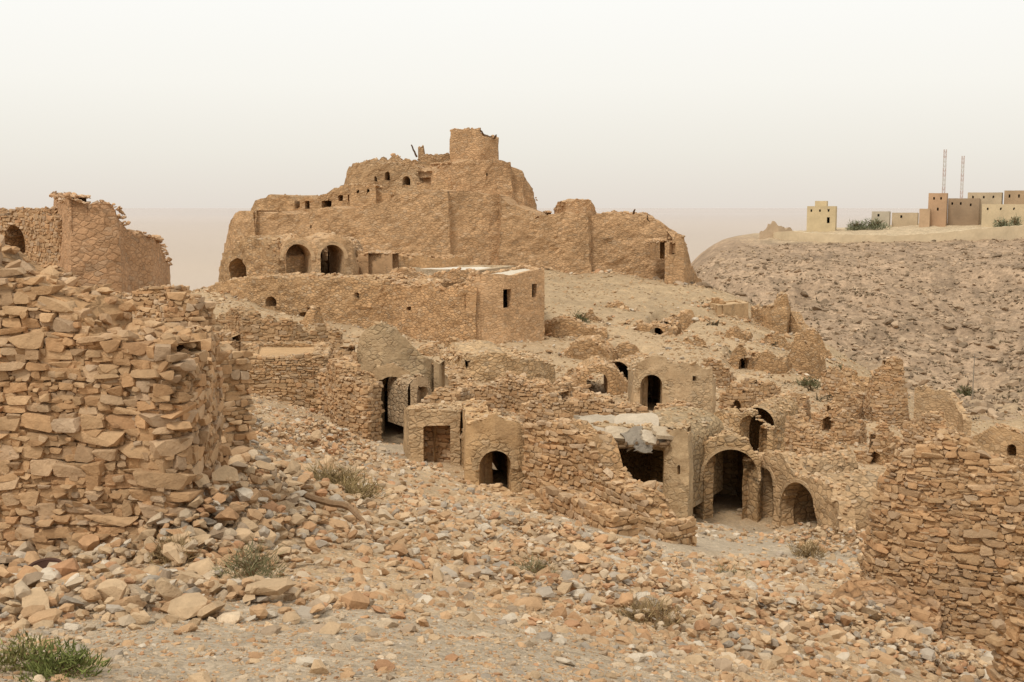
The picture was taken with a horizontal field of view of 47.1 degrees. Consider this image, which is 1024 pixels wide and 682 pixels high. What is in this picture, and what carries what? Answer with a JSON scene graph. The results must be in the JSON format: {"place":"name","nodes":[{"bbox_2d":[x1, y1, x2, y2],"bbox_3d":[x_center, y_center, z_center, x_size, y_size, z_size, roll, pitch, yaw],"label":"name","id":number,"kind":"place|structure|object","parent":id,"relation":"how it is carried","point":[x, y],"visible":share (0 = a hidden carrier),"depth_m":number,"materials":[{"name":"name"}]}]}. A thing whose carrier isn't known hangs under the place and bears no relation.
{"place":"outdoors","nodes":[
{"label":"outdoors","id":0,"kind":"place"},
{"bbox_2d":[28,558,61,567],"bbox_3d":[-3.757,1.848,9.451,0.300,0.138,0.270,0,7,0],"label":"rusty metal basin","id":1,"kind":"object","parent":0,"point":[43,563],"visible":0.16,"depth_m":9.56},
{"bbox_2d":[213,320,248,350],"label":"ruined stone wall","id":2,"kind":"structure","parent":0,"point":[221,328],"depth_m":46.89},
{"bbox_2d":[316,344,356,416],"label":"ruined stone wall","id":3,"kind":"structure","parent":0,"point":[340,352],"depth_m":43.14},
{"bbox_2d":[0,208,1023,681],"bbox_3d":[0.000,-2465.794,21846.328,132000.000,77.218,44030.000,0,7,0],"label":"ground","id":4,"kind":"structure","parent":0,"point":[194,240],"depth_m":96.38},
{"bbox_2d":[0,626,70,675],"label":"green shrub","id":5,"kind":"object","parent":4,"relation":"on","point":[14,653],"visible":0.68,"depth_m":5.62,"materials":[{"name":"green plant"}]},
{"bbox_2d":[12,637,112,681],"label":"green shrub","id":6,"kind":"object","parent":4,"relation":"on","point":[62,663],"visible":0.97,"depth_m":5.43,"materials":[{"name":"green plant"}]},
{"bbox_2d":[0,191,172,292],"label":"ruined stone house","id":7,"kind":"structure","parent":4,"relation":"on","point":[79,237],"depth_m":47.06,"materials":[{"name":"stone"}]},
{"bbox_2d":[0,234,236,554],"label":"ruined stone wall","id":8,"kind":"structure","parent":4,"relation":"on","point":[111,419],"depth_m":10.47,"materials":[{"name":"stone"}]},
{"bbox_2d":[81,283,190,315],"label":"ruined stone wall","id":9,"kind":"structure","parent":4,"relation":"on","point":[148,296],"depth_m":32.33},
{"bbox_2d":[132,314,163,327],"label":"ruined stone wall","id":10,"kind":"structure","parent":4,"relation":"on","point":[144,320],"depth_m":13.55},
{"bbox_2d":[146,528,202,566],"bbox_3d":[-2.780,1.686,9.643,0.542,0.318,0.554,-5,8,-34],"label":"dry shrub","id":11,"kind":"object","parent":4,"relation":"on","point":[164,557],"visible":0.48,"depth_m":9.62,"materials":[{"name":"beige plant"}]},
{"bbox_2d":[136,292,220,339],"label":"ruined stone wall","id":12,"kind":"structure","parent":4,"relation":"on","point":[185,309],"depth_m":25.11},
{"bbox_2d":[154,318,256,449],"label":"ruined stone wall","id":13,"kind":"structure","parent":4,"relation":"on","point":[235,365],"depth_m":19.77,"materials":[{"name":"stone"}]},
{"bbox_2d":[210,538,291,578],"bbox_3d":[-1.961,1.631,8.802,0.632,0.371,0.590,-2,7,-17],"label":"dry shrub","id":14,"kind":"object","parent":4,"relation":"on","point":[251,569],"visible":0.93,"depth_m":8.82,"materials":[{"name":"green plant"}]},
{"bbox_2d":[218,233,327,281],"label":"vaulted storehouse","id":15,"kind":"structure","parent":4,"relation":"on","point":[257,255],"depth_m":92.88,"materials":[{"name":"stone"}]},
{"bbox_2d":[216,306,344,348],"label":"ruined stone wall","id":16,"kind":"structure","parent":4,"relation":"on","point":[248,324],"depth_m":58.75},
{"bbox_2d":[243,340,333,411],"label":"ruined stone house","id":17,"kind":"structure","parent":4,"relation":"on","point":[286,372],"depth_m":44.77,"materials":[{"name":"stone"}]},
{"bbox_2d":[279,232,363,274],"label":"vaulted storehouse","id":18,"kind":"structure","parent":4,"relation":"on","point":[340,250],"depth_m":92.30,"materials":[{"name":"stone"}]},
{"bbox_2d":[208,271,456,328],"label":"stone storehouse row","id":19,"kind":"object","parent":4,"relation":"on","point":[364,301],"visible":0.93,"depth_m":85.92,"materials":[{"name":"stone"}]},
{"bbox_2d":[302,492,373,532],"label":"fallen timber beam","id":20,"kind":"structure","parent":4,"relation":"on","point":[333,503],"depth_m":13.33,"materials":[{"name":"wood"}]},
{"bbox_2d":[303,458,374,485],"bbox_3d":[-2.808,1.990,17.800,1.193,0.523,1.247,3,7,22],"label":"dry shrub","id":21,"kind":"object","parent":4,"relation":"on","point":[332,476],"visible":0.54,"depth_m":17.85,"materials":[{"name":"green plant"}]},
{"bbox_2d":[326,356,384,442],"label":"ruined stone wall","id":22,"kind":"structure","parent":4,"relation":"on","point":[355,402],"depth_m":39.17,"materials":[{"name":"stone"}]},
{"bbox_2d":[330,471,392,499],"bbox_3d":[-2.246,2.067,16.856,1.073,0.423,1.135,-6,9,-42],"label":"dry shrub","id":23,"kind":"object","parent":4,"relation":"on","point":[353,488],"visible":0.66,"depth_m":16.85,"materials":[{"name":"beige plant"}]},
{"bbox_2d":[358,250,398,274],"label":"ruined stone house","id":24,"kind":"structure","parent":4,"relation":"on","point":[376,262],"depth_m":95.43,"materials":[{"name":"paint"}]},
{"bbox_2d":[357,321,448,438],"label":"ruined gable house","id":25,"kind":"structure","parent":4,"relation":"on","point":[400,366],"depth_m":41.88,"materials":[{"name":"stone"}]},
{"bbox_2d":[356,248,469,268],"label":"ruined stone house","id":26,"kind":"structure","parent":4,"relation":"on","point":[409,260],"depth_m":99.93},
{"bbox_2d":[390,267,480,343],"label":"stone storehouse row","id":27,"kind":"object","parent":4,"relation":"on","point":[435,311],"visible":0.88,"depth_m":81.64,"materials":[{"name":"stone"}]},
{"bbox_2d":[403,385,473,465],"bbox_3d":[-2.347,3.119,38.268,2.182,2.950,5.411,0,7,0],"label":"plastered stone hut","id":28,"kind":"object","parent":4,"relation":"on","point":[433,423],"visible":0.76,"depth_m":35.83,"materials":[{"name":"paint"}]},
{"bbox_2d":[444,337,465,348],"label":"ruined stone wall","id":29,"kind":"structure","parent":4,"relation":"on","point":[450,340],"depth_m":74.91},
{"bbox_2d":[222,127,701,283],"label":"ruined hilltop fortress","id":30,"kind":"structure","parent":4,"relation":"on","point":[470,197],"depth_m":120.17,"materials":[{"name":"stone"}]},
{"bbox_2d":[412,265,515,275],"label":"plastered flat roof house","id":31,"kind":"structure","parent":4,"relation":"on","point":[432,271],"depth_m":98.27,"materials":[{"name":"paint"}]},
{"bbox_2d":[417,339,516,355],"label":"ruined stone wall","id":32,"kind":"structure","parent":4,"relation":"on","point":[429,348],"depth_m":70.49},
{"bbox_2d":[445,364,504,414],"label":"ruined stone wall","id":33,"kind":"structure","parent":4,"relation":"on","point":[459,376],"depth_m":48.16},
{"bbox_2d":[459,398,525,492],"bbox_3d":[-0.901,3.212,34.571,1.907,3.115,4.893,-2,7,-16],"label":"arched door house","id":34,"kind":"structure","parent":4,"relation":"on","point":[494,437],"depth_m":32.41,"materials":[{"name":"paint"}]},
{"bbox_2d":[440,340,555,383],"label":"ruined stone house","id":35,"kind":"structure","parent":4,"relation":"on","point":[484,360],"depth_m":59.32,"materials":[{"name":"stone"}]},
{"bbox_2d":[475,265,544,344],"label":"plastered flat roof house","id":36,"kind":"structure","parent":4,"relation":"on","point":[510,304],"depth_m":80.86,"materials":[{"name":"stone"}]},
{"bbox_2d":[0,237,1023,681],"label":"rubble stones","id":37,"kind":"object","parent":4,"relation":"on","point":[106,583],"visible":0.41,"depth_m":11.67,"materials":[{"name":"stone"}]},
{"bbox_2d":[476,483,552,514],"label":"ruined stone wall","id":38,"kind":"structure","parent":4,"relation":"on","point":[533,502],"depth_m":27.46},
{"bbox_2d":[493,370,576,413],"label":"ruined stone wall","id":39,"kind":"structure","parent":4,"relation":"on","point":[514,390],"depth_m":50.02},
{"bbox_2d":[512,550,558,573],"bbox_3d":[0.265,2.434,12.881,0.607,0.307,0.548,0,7,0],"label":"dry shrub","id":40,"kind":"object","parent":4,"relation":"on","point":[538,563],"visible":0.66,"depth_m":12.87,"materials":[{"name":"beige plant"}]},
{"bbox_2d":[518,388,579,423],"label":"ruined stone wall","id":41,"kind":"structure","parent":4,"relation":"on","point":[548,406],"depth_m":41.79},
{"bbox_2d":[544,316,606,339],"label":"ruined stone wall","id":42,"kind":"structure","parent":4,"relation":"on","point":[561,326],"depth_m":85.50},
{"bbox_2d":[566,368,593,376],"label":"ruined stone wall","id":43,"kind":"structure","parent":4,"relation":"on","point":[571,371],"depth_m":67.99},
{"bbox_2d":[570,310,590,322],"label":"green shrub","id":44,"kind":"object","parent":4,"relation":"on","point":[581,316],"visible":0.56,"depth_m":92.22,"materials":[{"name":"green plant"}]},
{"bbox_2d":[531,485,639,538],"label":"ruined stone wall","id":45,"kind":"structure","parent":4,"relation":"on","point":[592,509],"depth_m":26.80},
{"bbox_2d":[561,334,616,360],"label":"vaulted storehouse","id":46,"kind":"structure","parent":4,"relation":"on","point":[584,347],"depth_m":76.83,"materials":[{"name":"stone"}]},
{"bbox_2d":[584,308,603,320],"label":"ruined stone wall","id":47,"kind":"structure","parent":4,"relation":"on","point":[591,315],"depth_m":93.65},
{"bbox_2d":[521,417,698,545],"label":"ruined stone wall","id":48,"kind":"structure","parent":4,"relation":"on","point":[579,455],"depth_m":30.46,"materials":[{"name":"stone"}]},
{"bbox_2d":[571,352,648,394],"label":"vaulted storehouse","id":49,"kind":"structure","parent":4,"relation":"on","point":[614,373],"depth_m":63.15,"materials":[{"name":"stone"}]},
{"bbox_2d":[604,300,630,310],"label":"ruined stone wall","id":50,"kind":"structure","parent":4,"relation":"on","point":[615,303],"depth_m":99.42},
{"bbox_2d":[615,341,639,359],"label":"ruined stone wall","id":51,"kind":"structure","parent":4,"relation":"on","point":[625,349],"depth_m":79.97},
{"bbox_2d":[572,384,723,517],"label":"collapsed roof house","id":52,"kind":"structure","parent":4,"relation":"on","point":[674,467],"depth_m":39.22,"materials":[{"name":"stone"}]},
{"bbox_2d":[574,413,673,453],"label":"collapsed roof slabs","id":53,"kind":"structure","parent":52,"relation":"attached to","point":[638,439],"depth_m":36.09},
{"bbox_2d":[613,585,697,630],"bbox_3d":[1.242,2.394,10.537,0.879,0.346,0.918,0,7,0],"label":"dry shrub","id":54,"kind":"object","parent":4,"relation":"on","point":[649,615],"visible":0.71,"depth_m":10.52,"materials":[{"name":"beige plant"}]},
{"bbox_2d":[636,317,680,335],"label":"vaulted storehouse","id":55,"kind":"structure","parent":4,"relation":"on","point":[669,326],"depth_m":92.83,"materials":[{"name":"stone"}]},
{"bbox_2d":[627,352,717,413],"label":"plastered gable house","id":56,"kind":"structure","parent":4,"relation":"on","point":[660,377],"depth_m":55.91,"materials":[{"name":"paint"}]},
{"bbox_2d":[669,309,695,330],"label":"ruined stone wall","id":57,"kind":"structure","parent":4,"relation":"on","point":[684,317],"depth_m":97.79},
{"bbox_2d":[682,334,706,345],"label":"ruined stone wall","id":58,"kind":"structure","parent":4,"relation":"on","point":[697,340],"depth_m":85.94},
{"bbox_2d":[709,297,725,307],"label":"ruined stone wall","id":59,"kind":"structure","parent":4,"relation":"on","point":[717,300],"depth_m":103.58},
{"bbox_2d":[700,357,736,388],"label":"ruined stone wall","id":60,"kind":"structure","parent":4,"relation":"on","point":[724,376],"depth_m":72.03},
{"bbox_2d":[708,299,747,319],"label":"plastered stone hut","id":61,"kind":"object","parent":4,"relation":"on","point":[735,307],"visible":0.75,"depth_m":103.18,"materials":[{"name":"paint"}]},
{"bbox_2d":[715,325,752,340],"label":"ruined stone wall","id":62,"kind":"structure","parent":4,"relation":"on","point":[737,332],"depth_m":91.90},
{"bbox_2d":[714,559,754,577],"bbox_3d":[4.008,4.224,21.634,0.919,0.330,0.946,3,7,22],"label":"dry shrub","id":63,"kind":"object","parent":4,"relation":"on","point":[732,571],"visible":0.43,"depth_m":21.71,"materials":[{"name":"beige plant"}]},
{"bbox_2d":[718,380,762,411],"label":"ruined stone wall","id":64,"kind":"structure","parent":4,"relation":"on","point":[739,396],"depth_m":64.17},
{"bbox_2d":[728,343,761,369],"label":"ruined stone wall","id":65,"kind":"structure","parent":4,"relation":"on","point":[740,354],"depth_m":84.20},
{"bbox_2d":[714,393,800,451],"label":"pointed arch house","id":66,"kind":"structure","parent":4,"relation":"on","point":[760,426],"depth_m":51.02,"materials":[{"name":"stone"}]},
{"bbox_2d":[740,377,780,398],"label":"ruined stone wall","id":67,"kind":"structure","parent":4,"relation":"on","point":[765,389],"depth_m":70.23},
{"bbox_2d":[754,350,791,373],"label":"ruined stone wall","id":68,"kind":"structure","parent":4,"relation":"on","point":[769,361],"depth_m":82.09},
{"bbox_2d":[759,221,792,238],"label":"ruined stone wall","id":69,"kind":"structure","parent":4,"relation":"on","point":[770,229],"depth_m":319.79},
{"bbox_2d":[763,331,792,350],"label":"ruined stone wall","id":70,"kind":"structure","parent":4,"relation":"on","point":[770,338],"depth_m":93.99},
{"bbox_2d":[751,291,809,333],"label":"ruined stone wall","id":71,"kind":"structure","parent":4,"relation":"on","point":[778,315],"depth_m":103.77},
{"bbox_2d":[693,423,885,541],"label":"arched vault house","id":72,"kind":"structure","parent":4,"relation":"on","point":[831,489],"depth_m":38.60,"materials":[{"name":"stone"}]},
{"bbox_2d":[786,391,811,418],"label":"ruined stone wall","id":73,"kind":"structure","parent":4,"relation":"on","point":[802,400],"depth_m":66.53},
{"bbox_2d":[798,405,809,422],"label":"ruined stone wall","id":74,"kind":"structure","parent":4,"relation":"on","point":[803,412],"depth_m":57.42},
{"bbox_2d":[787,332,825,378],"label":"ruined stone wall","id":75,"kind":"structure","parent":4,"relation":"on","point":[804,356],"depth_m":84.06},
{"bbox_2d":[793,376,820,388],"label":"green shrub","id":76,"kind":"object","parent":4,"relation":"on","point":[812,383],"visible":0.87,"depth_m":78.68,"materials":[{"name":"green plant"}]},
{"bbox_2d":[787,533,832,559],"bbox_3d":[7.014,4.825,27.774,1.142,0.630,1.262,0,7,0],"label":"dry shrub","id":77,"kind":"object","parent":4,"relation":"on","point":[806,551],"visible":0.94,"depth_m":27.68,"materials":[{"name":"beige plant"}]},
{"bbox_2d":[800,327,831,357],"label":"ruined stone wall","id":78,"kind":"structure","parent":4,"relation":"on","point":[811,334],"depth_m":95.94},
{"bbox_2d":[814,594,821,599],"bbox_3d":[5.140,4.154,18.845,0.114,0.157,0.664,-5,8,-39],"label":"rock","id":79,"kind":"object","parent":4,"relation":"on","point":[817,596],"depth_m":19.04,"materials":[{"name":"stone"}]},
{"bbox_2d":[783,414,853,455],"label":"ruined stone wall","id":80,"kind":"structure","parent":4,"relation":"on","point":[803,437],"depth_m":48.05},
{"bbox_2d":[806,201,836,231],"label":"yellow block house","id":81,"kind":"structure","parent":4,"relation":"on","point":[821,216],"depth_m":337.41,"materials":[{"name":"paint"}]},
{"bbox_2d":[810,400,850,430],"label":"ruined stone wall","id":82,"kind":"structure","parent":4,"relation":"on","point":[827,415],"depth_m":64.47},
{"bbox_2d":[819,366,867,410],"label":"ruined stone wall","id":83,"kind":"structure","parent":4,"relation":"on","point":[835,378],"depth_m":76.01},
{"bbox_2d":[829,409,866,445],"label":"ruined stone wall","id":84,"kind":"structure","parent":4,"relation":"on","point":[848,430],"depth_m":60.28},
{"bbox_2d":[832,386,864,418],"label":"ruined stone wall","id":85,"kind":"structure","parent":4,"relation":"on","point":[854,408],"depth_m":70.24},
{"bbox_2d":[841,365,870,391],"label":"ruined stone wall","id":86,"kind":"structure","parent":4,"relation":"on","point":[863,381],"depth_m":86.45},
{"bbox_2d":[845,219,867,230],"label":"olive tree","id":87,"kind":"object","parent":4,"relation":"on","point":[853,225],"visible":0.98,"depth_m":335.73,"materials":[{"name":"green plant"}]},
{"bbox_2d":[694,241,1023,420],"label":"scattered rocks","id":88,"kind":"object","parent":4,"relation":"on","point":[817,322],"visible":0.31,"depth_m":180.87,"materials":[{"name":"brown stone"}]},
{"bbox_2d":[859,217,890,229],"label":"bush","id":89,"kind":"object","parent":4,"relation":"on","point":[873,225],"visible":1,"depth_m":333.17,"materials":[{"name":"green plant"}]},
{"bbox_2d":[853,432,899,464],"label":"ruined stone wall","id":90,"kind":"structure","parent":4,"relation":"on","point":[882,451],"depth_m":56.37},
{"bbox_2d":[872,211,890,226],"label":"yellow block house","id":91,"kind":"structure","parent":4,"relation":"on","point":[885,216],"depth_m":356.92,"materials":[{"name":"paint"}]},
{"bbox_2d":[868,419,902,448],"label":"ruined stone wall","id":92,"kind":"structure","parent":4,"relation":"on","point":[881,427],"depth_m":62.23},
{"bbox_2d":[829,578,942,633],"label":"ruined stone wall","id":93,"kind":"structure","parent":4,"relation":"on","point":[927,613],"depth_m":17.88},
{"bbox_2d":[863,356,910,429],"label":"ruined stone wall","id":94,"kind":"structure","parent":4,"relation":"on","point":[886,400],"depth_m":70.53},
{"bbox_2d":[773,225,1023,242],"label":"plateau retaining wall","id":95,"kind":"structure","parent":4,"relation":"on","point":[1003,232],"depth_m":302.36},
{"bbox_2d":[892,213,918,226],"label":"yellow block house","id":96,"kind":"structure","parent":4,"relation":"on","point":[903,219],"depth_m":369.13,"materials":[{"name":"paint"}]},
{"bbox_2d":[910,433,934,448],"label":"ruined stone wall","id":97,"kind":"structure","parent":4,"relation":"on","point":[919,440],"depth_m":58.55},
{"bbox_2d":[919,209,930,226],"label":"house","id":98,"kind":"structure","parent":4,"relation":"on","point":[924,217],"depth_m":337.21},
{"bbox_2d":[900,411,972,449],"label":"ruined stone wall","id":99,"kind":"structure","parent":4,"relation":"on","point":[932,422],"depth_m":61.42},
{"bbox_2d":[928,193,947,226],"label":"yellow block house","id":100,"kind":"structure","parent":4,"relation":"on","point":[938,204],"depth_m":341.89,"materials":[{"name":"paint"}]},
{"bbox_2d":[857,428,1023,650],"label":"ruined stone wall","id":101,"kind":"structure","parent":4,"relation":"on","point":[945,519],"depth_m":18.19,"materials":[{"name":"stone"}]},
{"bbox_2d":[913,384,971,435],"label":"ruined plastered wall","id":102,"kind":"structure","parent":4,"relation":"on","point":[928,399],"depth_m":72.94,"materials":[{"name":"stone"}]},
{"bbox_2d":[942,149,946,192],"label":"lattice radio mast","id":103,"kind":"object","parent":4,"relation":"on","point":[944,153],"visible":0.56,"depth_m":391.01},
{"bbox_2d":[960,156,964,197],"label":"lattice radio mast","id":104,"kind":"object","parent":4,"relation":"on","point":[963,162],"visible":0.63,"depth_m":415.93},
{"bbox_2d":[947,198,980,225],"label":"yellow block house","id":105,"kind":"structure","parent":4,"relation":"on","point":[961,211],"depth_m":348.93,"materials":[{"name":"paint"}]},
{"bbox_2d":[956,384,975,395],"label":"green shrub","id":106,"kind":"object","parent":4,"relation":"on","point":[966,392],"visible":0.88,"depth_m":151.47,"materials":[{"name":"green plant"}]},
{"bbox_2d":[970,354,978,398],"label":"utility pole","id":107,"kind":"object","parent":4,"relation":"on","point":[974,357],"visible":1,"depth_m":141.32,"materials":[{"name":"wood"}]},
{"bbox_2d":[968,192,1002,223],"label":"yellow block house","id":108,"kind":"structure","parent":4,"relation":"on","point":[991,197],"depth_m":356.32,"materials":[{"name":"paint"}]},
{"bbox_2d":[973,423,1023,471],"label":"ruined stone wall","id":109,"kind":"structure","parent":4,"relation":"on","point":[1005,439],"depth_m":57.70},
{"bbox_2d":[992,216,1009,226],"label":"olive tree","id":110,"kind":"object","parent":4,"relation":"on","point":[1001,224],"visible":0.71,"depth_m":328.12,"materials":[{"name":"green plant"}]},
{"bbox_2d":[981,204,1023,226],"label":"yellow block house","id":111,"kind":"structure","parent":4,"relation":"on","point":[991,213],"depth_m":335.28,"materials":[{"name":"paint"}]},
{"bbox_2d":[985,566,1023,681],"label":"ruined stone wall","id":112,"kind":"structure","parent":4,"relation":"on","point":[1006,643],"depth_m":13.45,"materials":[{"name":"stone"}]},
{"bbox_2d":[999,454,1023,472],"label":"ruined stone wall","id":113,"kind":"structure","parent":4,"relation":"on","point":[1017,462],"depth_m":54.92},
{"bbox_2d":[1004,190,1023,203],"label":"yellow block house","id":114,"kind":"structure","parent":4,"relation":"on","point":[1014,197],"depth_m":358.79,"materials":[{"name":"paint"}]},
{"bbox_2d":[1009,215,1022,225],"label":"olive tree","id":115,"kind":"object","parent":4,"relation":"on","point":[1015,221],"visible":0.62,"depth_m":324.05,"materials":[{"name":"green plant"}]},
{"bbox_2d":[0,0,1023,207],"label":"sky","id":116,"kind":"structure","parent":0,"point":[124,103],"materials":[{"name":"white"}]}
]}

